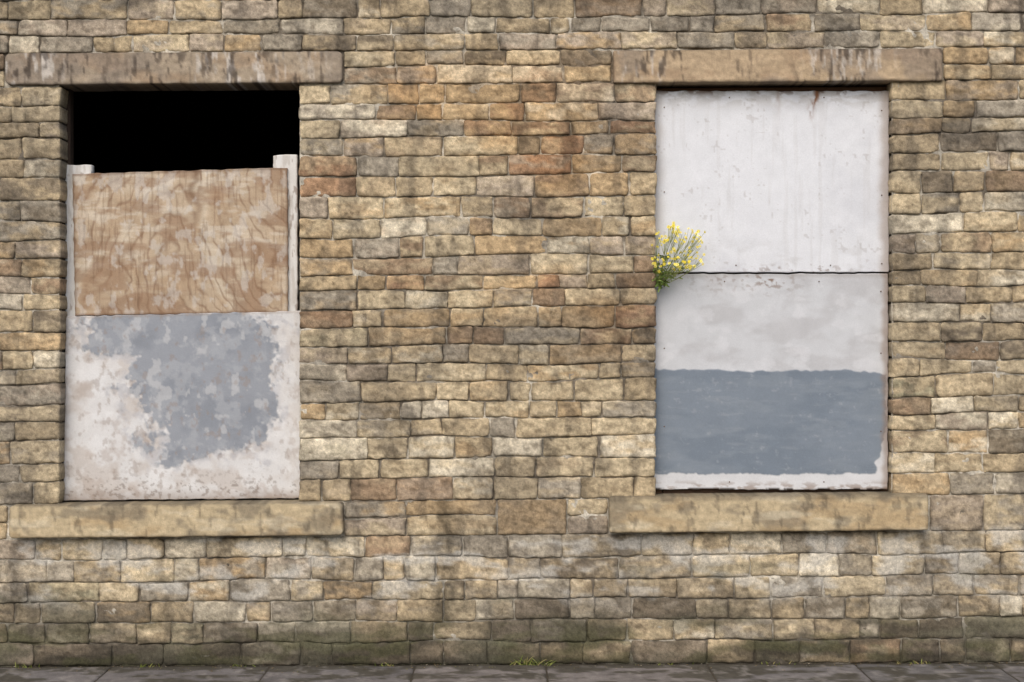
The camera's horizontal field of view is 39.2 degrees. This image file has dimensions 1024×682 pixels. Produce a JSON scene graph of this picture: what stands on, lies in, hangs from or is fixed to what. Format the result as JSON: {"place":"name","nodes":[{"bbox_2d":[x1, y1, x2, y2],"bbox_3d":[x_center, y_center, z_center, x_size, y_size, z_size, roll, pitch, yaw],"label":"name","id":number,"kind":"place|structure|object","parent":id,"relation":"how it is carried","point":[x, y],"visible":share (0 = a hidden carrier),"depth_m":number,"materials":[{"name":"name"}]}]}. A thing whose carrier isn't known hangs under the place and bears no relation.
{"place":"outdoors","nodes":[
{"label":"outdoors","id":0,"kind":"place"},
{"bbox_2d":[0,663,1023,681],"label":"pavement","id":1,"kind":"structure","parent":0,"point":[908,672],"depth_m":7.29,"materials":[{"name":"stone"}]},
{"bbox_2d":[15,657,930,667],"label":"weeds","id":2,"kind":"object","parent":1,"relation":"on","point":[533,663],"visible":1,"depth_m":7.48,"materials":[{"name":"green plant"}]},
{"bbox_2d":[0,662,1018,674],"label":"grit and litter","id":3,"kind":"object","parent":1,"relation":"on","point":[519,667],"visible":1,"depth_m":7.43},
{"bbox_2d":[0,0,1023,665],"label":"stone courses","id":4,"kind":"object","parent":1,"relation":"on","point":[66,612],"visible":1,"depth_m":7.50,"materials":[{"name":"stone"}]},
{"bbox_2d":[9,491,928,537],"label":"window sills","id":5,"kind":"structure","parent":4,"relation":"attached to","point":[778,511],"depth_m":7.44,"materials":[{"name":"stone"}]},
{"bbox_2d":[65,154,298,332],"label":"timber uprights","id":6,"kind":"object","parent":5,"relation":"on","point":[289,162],"visible":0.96,"depth_m":7.61,"materials":[{"name":"paint"}]},
{"bbox_2d":[5,48,942,91],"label":"lintels","id":7,"kind":"object","parent":4,"relation":"attached to","point":[166,71],"visible":0.97,"depth_m":7.49,"materials":[{"name":"stone"}]},
{"bbox_2d":[651,221,705,291],"bbox_3d":[0.858,-0.435,7.446,0.286,0.367,0.199,0,0,0],"label":"ragwort plant","id":8,"kind":"object","parent":4,"relation":"attached to","point":[660,279],"visible":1,"depth_m":7.45,"materials":[{"name":"yellow plant"}]},
{"label":"ground","id":9,"kind":"structure","parent":0,"visible":0},
{"bbox_2d":[62,87,890,502],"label":"walls","id":10,"kind":"structure","parent":9,"relation":"on","point":[132,131],"depth_m":12.60,"materials":[{"name":"paint"}]},
{"bbox_2d":[64,89,299,500],"bbox_3d":[-1.738,-0.250,7.633,1.360,2.221,0.108,0,0,0],"label":"boarded window","id":11,"kind":"structure","parent":10,"relation":"attached to","point":[196,395],"depth_m":7.58,"materials":[{"name":"brown wood"}]},
{"bbox_2d":[0,0,1023,666],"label":"mortar joints","id":12,"kind":"object","parent":10,"relation":"attached to","point":[472,88],"visible":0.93,"depth_m":7.51,"materials":[{"name":"concrete"}]},
{"bbox_2d":[654,87,888,493],"bbox_3d":[1.368,-0.268,7.608,1.300,2.159,0.090,0,0,0],"label":"boarded window","id":13,"kind":"structure","parent":10,"relation":"attached to","point":[771,382],"depth_m":7.57,"materials":[{"name":"paint"}]}
]}

